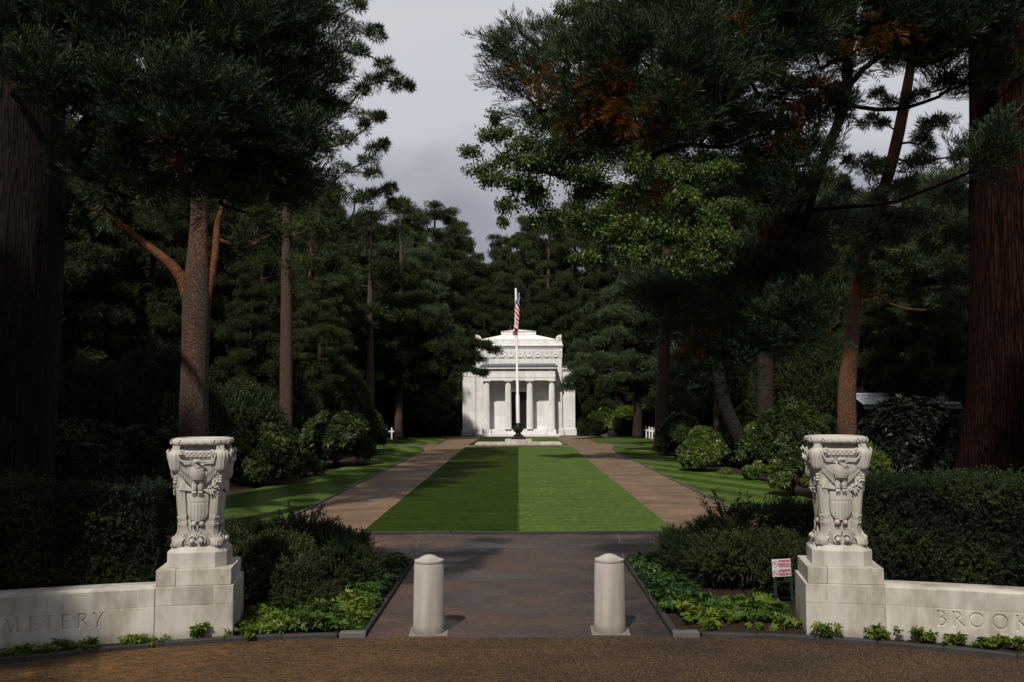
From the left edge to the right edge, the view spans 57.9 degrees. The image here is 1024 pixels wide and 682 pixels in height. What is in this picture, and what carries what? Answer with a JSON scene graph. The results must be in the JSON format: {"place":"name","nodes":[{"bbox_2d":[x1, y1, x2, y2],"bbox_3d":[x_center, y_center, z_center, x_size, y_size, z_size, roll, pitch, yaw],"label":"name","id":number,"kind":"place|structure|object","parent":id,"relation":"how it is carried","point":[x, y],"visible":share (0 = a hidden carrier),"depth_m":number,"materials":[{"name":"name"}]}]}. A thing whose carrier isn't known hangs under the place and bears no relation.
{"place":"outdoors","nodes":[
{"label":"outdoors","id":0,"kind":"place"},
{"bbox_2d":[165,437,446,533],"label":"side lawn","id":1,"kind":"structure","parent":0,"point":[263,503],"depth_m":32.47,"materials":[{"name":"green plant"}]},
{"bbox_2d":[323,193,421,407],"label":"pine tree","id":2,"kind":"object","parent":1,"relation":"on","point":[386,232],"visible":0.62,"depth_m":70.27,"materials":[{"name":"green plant"}]},
{"bbox_2d":[164,533,682,637],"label":"entrance walk","id":3,"kind":"structure","parent":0,"point":[516,585],"depth_m":15.24,"materials":[{"name":"grey asphalt"}]},
{"bbox_2d":[409,554,447,636],"bbox_3d":[-1.098,3.341,12.231,0.500,1.024,0.500,0,-4,-2],"label":"bollard","id":4,"kind":"object","parent":3,"relation":"on","point":[428,611],"visible":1,"depth_m":12.06,"materials":[{"name":"stone"}]},
{"bbox_2d":[364,530,662,533],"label":"kerb","id":5,"kind":"structure","parent":3,"relation":"on","point":[523,532],"depth_m":21.29,"materials":[{"name":"stone"}]},
{"bbox_2d":[590,553,629,634],"bbox_3d":[1.292,3.334,12.255,0.500,1.024,0.500,0,-4,2],"label":"bollard","id":6,"kind":"object","parent":3,"relation":"on","point":[609,601],"visible":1,"depth_m":12.09,"materials":[{"name":"stone"}]},
{"bbox_2d":[0,637,1023,681],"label":"forecourt","id":7,"kind":"structure","parent":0,"point":[609,659],"depth_m":10.71,"materials":[{"name":"brown gravel"}]},
{"bbox_2d":[0,632,336,663],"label":"kerb","id":8,"kind":"structure","parent":7,"relation":"on","point":[124,647],"depth_m":11.50,"materials":[{"name":"stone"}]},
{"bbox_2d":[701,631,1023,659],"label":"kerb","id":9,"kind":"structure","parent":7,"relation":"on","point":[899,644],"depth_m":11.46,"materials":[{"name":"stone"}]},
{"bbox_2d":[296,436,727,533],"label":"avenue path","id":10,"kind":"structure","parent":0,"point":[370,501],"depth_m":33.60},
{"bbox_2d":[363,437,668,533],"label":"central lawn","id":11,"kind":"structure","parent":0,"point":[497,489],"depth_m":28.95,"materials":[{"name":"green plant"}]},
{"bbox_2d":[66,0,968,389],"label":"sky","id":12,"kind":"structure","parent":0,"point":[425,127],"materials":[{"name":"grey"}]},
{"bbox_2d":[24,430,1017,660],"bbox_3d":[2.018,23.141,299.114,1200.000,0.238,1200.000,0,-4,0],"label":"ground","id":13,"kind":"structure","parent":0,"point":[236,484],"depth_m":37.98,"materials":[{"name":"green plant"}]},
{"bbox_2d":[0,464,176,589],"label":"hedge","id":14,"kind":"object","parent":13,"relation":"on","point":[53,533],"visible":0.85,"depth_m":13.27,"materials":[{"name":"green plant"}]},
{"bbox_2d":[53,416,136,485],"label":"rhododendron","id":15,"kind":"object","parent":13,"relation":"on","point":[85,447],"visible":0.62,"depth_m":24.11,"materials":[{"name":"green plant"}]},
{"bbox_2d":[58,152,142,423],"bbox_3d":[-20.050,-1.464,40.716,10.040,14.704,9.561,3,-5,-38],"label":"pine tree","id":16,"kind":"object","parent":13,"relation":"on","point":[95,316],"visible":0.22,"depth_m":39.74,"materials":[{"name":"green plant"}]},
{"bbox_2d":[58,213,152,409],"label":"pine tree","id":17,"kind":"object","parent":13,"relation":"on","point":[82,292],"visible":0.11,"depth_m":41.97,"materials":[{"name":"green plant"}]},
{"bbox_2d":[62,210,184,429],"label":"pine tree","id":18,"kind":"object","parent":13,"relation":"on","point":[156,310],"visible":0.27,"depth_m":43.37,"materials":[{"name":"green plant"}]},
{"bbox_2d":[84,421,178,482],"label":"rhododendron","id":19,"kind":"object","parent":13,"relation":"on","point":[150,442],"visible":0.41,"depth_m":24.99,"materials":[{"name":"green plant"}]},
{"bbox_2d":[78,339,235,436],"bbox_3d":[-13.428,2.684,35.001,6.164,5.642,5.043,0,-4,0],"label":"tall shrub","id":20,"kind":"object","parent":13,"relation":"on","point":[163,360],"visible":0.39,"depth_m":34.16,"materials":[{"name":"green plant"}]},
{"bbox_2d":[60,45,291,533],"bbox_3d":[-8.121,-3.774,22.857,6.150,16.858,4.127,0,-4,0],"label":"pine tree","id":21,"kind":"object","parent":13,"relation":"on","point":[195,281],"visible":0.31,"depth_m":21.98,"materials":[{"name":"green plant"}]},
{"bbox_2d":[156,436,202,533],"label":"rhododendron","id":22,"kind":"object","parent":13,"relation":"on","point":[164,470],"visible":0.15,"depth_m":19.99,"materials":[{"name":"green plant"}]},
{"bbox_2d":[0,0,362,494],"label":"giant sequoia","id":23,"kind":"object","parent":13,"relation":"on","point":[229,114],"visible":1,"depth_m":11.78,"materials":[{"name":"green plant"}]},
{"bbox_2d":[134,196,245,418],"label":"pine tree","id":24,"kind":"object","parent":13,"relation":"on","point":[175,252],"visible":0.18,"depth_m":47.93,"materials":[{"name":"green plant"}]},
{"bbox_2d":[3,563,403,657],"bbox_3d":[-4.265,3.902,13.907,4.600,0.070,6.982,0,-4,0],"label":"planting bed","id":25,"kind":"object","parent":13,"relation":"on","point":[249,600],"visible":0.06,"depth_m":13.72,"materials":[{"name":"brown soil"}]},
{"bbox_2d":[152,557,243,639],"bbox_3d":[-4.148,3.402,12.287,1.000,0.890,1.000,0,-4,-9],"label":"pedestal","id":26,"kind":"object","parent":25,"relation":"on","point":[185,599],"visible":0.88,"depth_m":11.82,"materials":[{"name":"stone"}]},
{"bbox_2d":[166,436,236,567],"bbox_3d":[-4.152,2.126,12.373,0.887,1.666,0.887,0,-4,-9],"label":"carved urn","id":27,"kind":"object","parent":26,"relation":"on","point":[201,469],"visible":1,"depth_m":12.08,"materials":[{"name":"stone"}]},
{"bbox_2d":[224,516,291,582],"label":"shrub","id":28,"kind":"object","parent":25,"relation":"on","point":[234,530],"visible":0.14,"depth_m":15.29,"materials":[{"name":"green plant"}]},
{"bbox_2d":[232,523,328,599],"bbox_3d":[-3.612,3.429,14.168,1.627,1.225,1.664,-3,-5,36],"label":"shrub","id":29,"kind":"object","parent":25,"relation":"on","point":[272,544],"visible":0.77,"depth_m":14.02,"materials":[{"name":"green plant"}]},
{"bbox_2d":[255,542,326,599],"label":"flowering stems","id":30,"kind":"object","parent":25,"relation":"on","point":[301,556],"visible":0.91,"depth_m":13.47,"materials":[{"name":"green plant"}]},
{"bbox_2d":[251,556,340,611],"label":"shrub","id":31,"kind":"object","parent":25,"relation":"on","point":[270,577],"visible":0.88,"depth_m":13.25,"materials":[{"name":"green plant"}]},
{"bbox_2d":[259,500,341,540],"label":"flowering stems","id":32,"kind":"object","parent":25,"relation":"on","point":[313,521],"visible":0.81,"depth_m":15.40,"materials":[{"name":"green plant"}]},
{"bbox_2d":[234,588,382,633],"bbox_3d":[-2.776,3.747,12.903,1.783,0.332,1.970,0,-4,0],"label":"ground cover","id":33,"kind":"object","parent":25,"relation":"on","point":[338,614],"visible":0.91,"depth_m":12.46,"materials":[{"name":"green plant"}]},
{"bbox_2d":[309,523,387,590],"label":"shrub","id":34,"kind":"object","parent":25,"relation":"on","point":[344,541],"visible":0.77,"depth_m":14.88,"materials":[{"name":"green plant"}]},
{"bbox_2d":[329,549,410,606],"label":"ground cover","id":35,"kind":"object","parent":25,"relation":"on","point":[395,566],"visible":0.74,"depth_m":14.99,"materials":[{"name":"green plant"}]},
{"bbox_2d":[172,200,298,437],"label":"pine tree","id":36,"kind":"object","parent":13,"relation":"on","point":[248,266],"visible":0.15,"depth_m":49.66,"materials":[{"name":"green plant"}]},
{"bbox_2d":[208,375,293,476],"bbox_3d":[-11.369,3.554,38.904,4.289,4.397,4.645,0,-4,0],"label":"tall shrub","id":37,"kind":"object","parent":13,"relation":"on","point":[239,395],"visible":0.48,"depth_m":38.06,"materials":[{"name":"green plant"}]},
{"bbox_2d":[209,273,301,437],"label":"pine tree","id":38,"kind":"object","parent":13,"relation":"on","point":[245,347],"visible":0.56,"depth_m":45.84,"materials":[{"name":"green plant"}]},
{"bbox_2d":[227,419,305,484],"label":"rhododendron","id":39,"kind":"object","parent":13,"relation":"on","point":[265,447],"visible":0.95,"depth_m":33.76,"materials":[{"name":"green plant"}]},
{"bbox_2d":[220,211,315,438],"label":"pine tree","id":40,"kind":"object","parent":13,"relation":"on","point":[265,254],"visible":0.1,"depth_m":55.55,"materials":[{"name":"green plant"}]},
{"bbox_2d":[239,360,326,438],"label":"tall shrub","id":41,"kind":"object","parent":13,"relation":"on","point":[302,393],"visible":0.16,"depth_m":48.41,"materials":[{"name":"green plant"}]},
{"bbox_2d":[265,204,369,398],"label":"pine tree","id":42,"kind":"object","parent":13,"relation":"on","point":[345,278],"visible":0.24,"depth_m":62.14,"materials":[{"name":"green plant"}]},
{"bbox_2d":[292,196,357,391],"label":"pine tree","id":43,"kind":"object","parent":13,"relation":"on","point":[317,244],"visible":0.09,"depth_m":73.92,"materials":[{"name":"green plant"}]},
{"bbox_2d":[292,276,358,458],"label":"pine tree","id":44,"kind":"object","parent":13,"relation":"on","point":[324,313],"visible":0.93,"depth_m":49.59,"materials":[{"name":"green plant"}]},
{"bbox_2d":[242,0,418,434],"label":"pine tree","id":45,"kind":"object","parent":13,"relation":"on","point":[368,195],"visible":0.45,"depth_m":40.34,"materials":[{"name":"green plant"}]},
{"bbox_2d":[297,358,377,454],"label":"tall shrub","id":46,"kind":"object","parent":13,"relation":"on","point":[357,395],"visible":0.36,"depth_m":54.21,"materials":[{"name":"green plant"}]},
{"bbox_2d":[299,408,377,466],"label":"rhododendron","id":47,"kind":"object","parent":13,"relation":"on","point":[324,434],"visible":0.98,"depth_m":43.33,"materials":[{"name":"green plant"}]},
{"bbox_2d":[361,560,413,634],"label":"kerb","id":48,"kind":"structure","parent":13,"relation":"on","point":[369,625],"depth_m":13.94,"materials":[{"name":"stone"}]},
{"bbox_2d":[326,228,453,407],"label":"pine tree","id":49,"kind":"object","parent":13,"relation":"on","point":[388,249],"visible":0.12,"depth_m":87.18,"materials":[{"name":"green plant"}]},
{"bbox_2d":[330,255,452,431],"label":"pine tree","id":50,"kind":"object","parent":13,"relation":"on","point":[415,409],"visible":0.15,"depth_m":82.69,"materials":[{"name":"green plant"}]},
{"bbox_2d":[388,210,444,284],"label":"pine tree","id":51,"kind":"object","parent":13,"relation":"on","point":[419,232],"visible":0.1,"depth_m":106.41,"materials":[{"name":"green plant"}]},
{"bbox_2d":[331,215,504,438],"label":"pine tree","id":52,"kind":"object","parent":13,"relation":"on","point":[432,365],"visible":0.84,"depth_m":75.69,"materials":[{"name":"green plant"}]},
{"bbox_2d":[408,242,465,415],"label":"pine tree","id":53,"kind":"object","parent":13,"relation":"on","point":[426,255],"visible":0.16,"depth_m":91.21,"materials":[{"name":"green plant"}]},
{"bbox_2d":[407,200,478,323],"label":"pine tree","id":54,"kind":"object","parent":13,"relation":"on","point":[435,214],"visible":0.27,"depth_m":111.64,"materials":[{"name":"green plant"}]},
{"bbox_2d":[432,257,468,338],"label":"pine tree","id":55,"kind":"object","parent":13,"relation":"on","point":[452,296],"visible":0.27,"depth_m":97.97,"materials":[{"name":"green plant"}]},
{"bbox_2d":[442,278,475,392],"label":"pine tree","id":56,"kind":"object","parent":13,"relation":"on","point":[460,315],"visible":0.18,"depth_m":99.59,"materials":[{"name":"green plant"}]},
{"bbox_2d":[451,257,494,388],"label":"pine tree","id":57,"kind":"object","parent":13,"relation":"on","point":[475,275],"visible":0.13,"depth_m":107.94,"materials":[{"name":"green plant"}]},
{"bbox_2d":[460,284,506,390],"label":"pine tree","id":58,"kind":"object","parent":13,"relation":"on","point":[482,295],"visible":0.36,"depth_m":100.31,"materials":[{"name":"green plant"}]},
{"bbox_2d":[480,273,529,337],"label":"pine tree","id":59,"kind":"object","parent":13,"relation":"on","point":[505,300],"visible":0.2,"depth_m":101.65,"materials":[{"name":"green plant"}]},
{"bbox_2d":[491,234,543,330],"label":"pine tree","id":60,"kind":"object","parent":13,"relation":"on","point":[512,259],"visible":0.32,"depth_m":107.86,"materials":[{"name":"green plant"}]},
{"bbox_2d":[461,330,576,436],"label":"chapel","id":61,"kind":"structure","parent":13,"relation":"on","point":[547,408],"depth_m":85.79,"materials":[{"name":"stone"}]},
{"bbox_2d":[519,284,571,361],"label":"pine tree","id":62,"kind":"object","parent":13,"relation":"on","point":[533,320],"visible":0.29,"depth_m":100.59,"materials":[{"name":"green plant"}]},
{"bbox_2d":[516,216,587,340],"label":"pine tree","id":63,"kind":"object","parent":13,"relation":"on","point":[560,251],"visible":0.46,"depth_m":105.56,"materials":[{"name":"green plant"}]},
{"bbox_2d":[536,275,583,394],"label":"pine tree","id":64,"kind":"object","parent":13,"relation":"on","point":[559,288],"visible":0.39,"depth_m":100.19,"materials":[{"name":"green plant"}]},
{"bbox_2d":[562,288,624,413],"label":"pine tree","id":65,"kind":"object","parent":13,"relation":"on","point":[584,329],"visible":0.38,"depth_m":96.33,"materials":[{"name":"green plant"}]},
{"bbox_2d":[563,210,627,401],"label":"pine tree","id":66,"kind":"object","parent":13,"relation":"on","point":[595,275],"visible":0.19,"depth_m":104.25,"materials":[{"name":"green plant"}]},
{"bbox_2d":[456,0,765,465],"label":"oak tree","id":67,"kind":"object","parent":13,"relation":"on","point":[709,238],"visible":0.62,"depth_m":41.48,"materials":[{"name":"green plant"}]},
{"bbox_2d":[576,297,648,414],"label":"pine tree","id":68,"kind":"object","parent":13,"relation":"on","point":[611,403],"visible":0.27,"depth_m":94.26,"materials":[{"name":"green plant"}]},
{"bbox_2d":[624,560,676,634],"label":"kerb","id":69,"kind":"structure","parent":13,"relation":"on","point":[666,621],"depth_m":13.82,"materials":[{"name":"stone"}]},
{"bbox_2d":[577,48,739,450],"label":"pine tree","id":70,"kind":"object","parent":13,"relation":"on","point":[662,407],"visible":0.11,"depth_m":57.59,"materials":[{"name":"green plant"}]},
{"bbox_2d":[603,152,740,411],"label":"pine tree","id":71,"kind":"object","parent":13,"relation":"on","point":[632,321],"visible":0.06,"depth_m":76.81,"materials":[{"name":"green plant"}]},
{"bbox_2d":[654,409,701,454],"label":"rhododendron","id":72,"kind":"object","parent":13,"relation":"on","point":[673,429],"visible":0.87,"depth_m":50.82,"materials":[{"name":"green plant"}]},
{"bbox_2d":[462,0,1023,488],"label":"giant sequoia","id":73,"kind":"object","parent":13,"relation":"on","point":[604,92],"visible":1,"depth_m":12.59,"materials":[{"name":"green plant"}]},
{"bbox_2d":[734,419,786,463],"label":"rhododendron","id":74,"kind":"object","parent":13,"relation":"on","point":[750,433],"visible":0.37,"depth_m":41.26,"materials":[{"name":"green plant"}]},
{"bbox_2d":[684,25,866,463],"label":"pine tree","id":75,"kind":"object","parent":13,"relation":"on","point":[765,399],"visible":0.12,"depth_m":44.81,"materials":[{"name":"green plant"}]},
{"bbox_2d":[766,449,809,495],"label":"rhododendron","id":76,"kind":"object","parent":13,"relation":"on","point":[783,471],"visible":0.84,"depth_m":29.14,"materials":[{"name":"green plant"}]},
{"bbox_2d":[741,283,844,426],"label":"pine tree","id":77,"kind":"object","parent":13,"relation":"on","point":[815,389],"visible":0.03,"depth_m":46.26,"materials":[{"name":"green plant"}]},
{"bbox_2d":[750,396,836,464],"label":"tall shrub","id":78,"kind":"object","parent":13,"relation":"on","point":[786,426],"visible":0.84,"depth_m":38.84,"materials":[{"name":"green plant"}]},
{"bbox_2d":[740,327,883,445],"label":"tall shrub","id":79,"kind":"object","parent":13,"relation":"on","point":[788,370],"visible":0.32,"depth_m":44.83,"materials":[{"name":"green plant"}]},
{"bbox_2d":[631,562,1023,655],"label":"planting bed","id":80,"kind":"object","parent":13,"relation":"on","point":[719,591],"visible":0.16,"depth_m":12.80,"materials":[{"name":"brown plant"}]},
{"bbox_2d":[626,550,716,611],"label":"ground cover","id":81,"kind":"object","parent":80,"relation":"on","point":[661,581],"visible":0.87,"depth_m":14.82,"materials":[{"name":"green plant"}]},
{"bbox_2d":[652,514,744,575],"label":"shrub","id":82,"kind":"object","parent":80,"relation":"on","point":[669,534],"visible":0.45,"depth_m":15.50,"materials":[{"name":"green plant"}]},
{"bbox_2d":[675,515,769,589],"bbox_3d":[3.455,3.455,14.978,1.570,1.215,1.699,0,-4,0],"label":"shrub","id":83,"kind":"object","parent":80,"relation":"on","point":[695,559],"visible":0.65,"depth_m":14.50,"materials":[{"name":"green plant"}]},
{"bbox_2d":[670,589,796,623],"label":"ground cover","id":84,"kind":"object","parent":80,"relation":"on","point":[767,607],"visible":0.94,"depth_m":12.80,"materials":[{"name":"green plant"}]},
{"bbox_2d":[695,487,778,565],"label":"flowering stems","id":85,"kind":"object","parent":80,"relation":"on","point":[719,508],"visible":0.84,"depth_m":15.31,"materials":[{"name":"green plant"}]},
{"bbox_2d":[708,511,785,584],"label":"flowering stems","id":86,"kind":"object","parent":80,"relation":"on","point":[752,530],"visible":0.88,"depth_m":14.41,"materials":[{"name":"green plant"}]},
{"bbox_2d":[705,523,806,595],"bbox_3d":[3.845,3.417,14.348,1.796,1.196,1.523,-2,-4,22],"label":"shrub","id":87,"kind":"object","parent":80,"relation":"on","point":[787,544],"visible":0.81,"depth_m":14.15,"materials":[{"name":"green plant"}]},
{"bbox_2d":[743,492,814,575],"bbox_3d":[4.835,3.332,15.588,2.186,1.538,1.959,0,-4,0],"label":"shrub","id":88,"kind":"object","parent":80,"relation":"on","point":[785,512],"visible":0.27,"depth_m":15.34,"materials":[{"name":"green plant"}]},
{"bbox_2d":[772,558,793,606],"bbox_3d":[3.892,3.507,13.288,0.298,0.760,0.046,-2,-5,-6],"label":"warning sign","id":89,"kind":"object","parent":80,"relation":"on","point":[785,565],"visible":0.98,"depth_m":13.29,"materials":[{"name":"white metal"}]},
{"bbox_2d":[795,555,886,638],"bbox_3d":[4.332,3.369,12.233,1.000,0.890,1.000,-1,-4,9],"label":"pedestal","id":90,"kind":"object","parent":80,"relation":"on","point":[851,601],"visible":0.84,"depth_m":11.77,"materials":[{"name":"stone"}]},
{"bbox_2d":[800,435,871,566],"bbox_3d":[4.328,2.093,12.319,0.887,1.666,0.887,-1,-4,9],"label":"carved urn","id":91,"kind":"object","parent":90,"relation":"on","point":[836,468],"visible":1,"depth_m":12.03,"materials":[{"name":"stone"}]},
{"bbox_2d":[816,272,940,423],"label":"pine tree","id":92,"kind":"object","parent":13,"relation":"on","point":[878,319],"visible":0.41,"depth_m":41.51,"materials":[{"name":"green plant"}]},
{"bbox_2d":[831,49,968,434],"bbox_3d":[13.095,-4.532,29.998,6.094,19.183,3.478,0,-4,0],"label":"pine tree","id":93,"kind":"object","parent":13,"relation":"on","point":[865,233],"visible":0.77,"depth_m":29.65,"materials":[{"name":"green plant"}]},
{"bbox_2d":[854,393,960,487],"bbox_3d":[11.101,3.108,25.762,3.424,3.353,2.957,0,-4,0],"label":"glossy shrub","id":94,"kind":"object","parent":13,"relation":"on","point":[914,433],"visible":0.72,"depth_m":24.95,"materials":[{"name":"green plant"}]},
{"bbox_2d":[856,393,962,429],"bbox_3d":[16.875,3.951,40.214,4.040,3.399,3.500,0,-4,4],"label":"shelter","id":95,"kind":"object","parent":13,"relation":"on","point":[867,398],"visible":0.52,"depth_m":39.83,"materials":[{"name":"grey tile"}]},
{"bbox_2d":[867,261,967,428],"bbox_3d":[17.686,1.037,39.625,5.156,9.239,5.414,-4,-5,42],"label":"pine tree","id":96,"kind":"object","parent":13,"relation":"on","point":[948,330],"visible":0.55,"depth_m":39.27,"materials":[{"name":"green plant"}]},
{"bbox_2d":[871,158,968,384],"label":"pine tree","id":97,"kind":"object","parent":13,"relation":"on","point":[932,180],"visible":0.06,"depth_m":69.37,"materials":[{"name":"green plant"}]},
{"bbox_2d":[873,201,968,415],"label":"pine tree","id":98,"kind":"object","parent":13,"relation":"on","point":[911,245],"visible":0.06,"depth_m":52.00,"materials":[{"name":"green plant"}]},
{"bbox_2d":[861,459,1023,586],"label":"hedge","id":99,"kind":"object","parent":13,"relation":"on","point":[948,532],"visible":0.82,"depth_m":13.31,"materials":[{"name":"green plant"}]},
{"bbox_2d":[933,200,968,391],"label":"pine tree","id":100,"kind":"object","parent":13,"relation":"on","point":[964,257],"visible":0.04,"depth_m":42.58,"materials":[{"name":"green plant"}]},
{"bbox_2d":[589,436,864,529],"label":"side lawn","id":101,"kind":"structure","parent":0,"point":[706,481],"depth_m":36.68,"materials":[{"name":"green plant"}]},
{"bbox_2d":[556,236,659,438],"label":"pine tree","id":102,"kind":"object","parent":101,"relation":"on","point":[579,368],"visible":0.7,"depth_m":75.94,"materials":[{"name":"green plant"}]},
{"bbox_2d":[640,220,756,429],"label":"pine tree","id":103,"kind":"object","parent":101,"relation":"on","point":[686,395],"visible":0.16,"depth_m":65.33,"materials":[{"name":"green plant"}]},
{"bbox_2d":[674,425,728,470],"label":"rhododendron","id":104,"kind":"object","parent":101,"relation":"on","point":[700,447],"visible":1,"depth_m":39.62,"materials":[{"name":"green plant"}]},
{"label":"planting bed","id":105,"kind":"structure","parent":0,"visible":0},
{"bbox_2d":[0,582,155,651],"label":"stone wall","id":106,"kind":"structure","parent":105,"relation":"on","point":[107,613],"depth_m":11.49,"materials":[{"name":"stone"}]},
{"label":"planting bed","id":107,"kind":"structure","parent":0,"visible":0},
{"bbox_2d":[884,580,1023,648],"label":"stone wall","id":108,"kind":"structure","parent":107,"relation":"on","point":[973,611],"depth_m":11.46,"materials":[{"name":"stone"}]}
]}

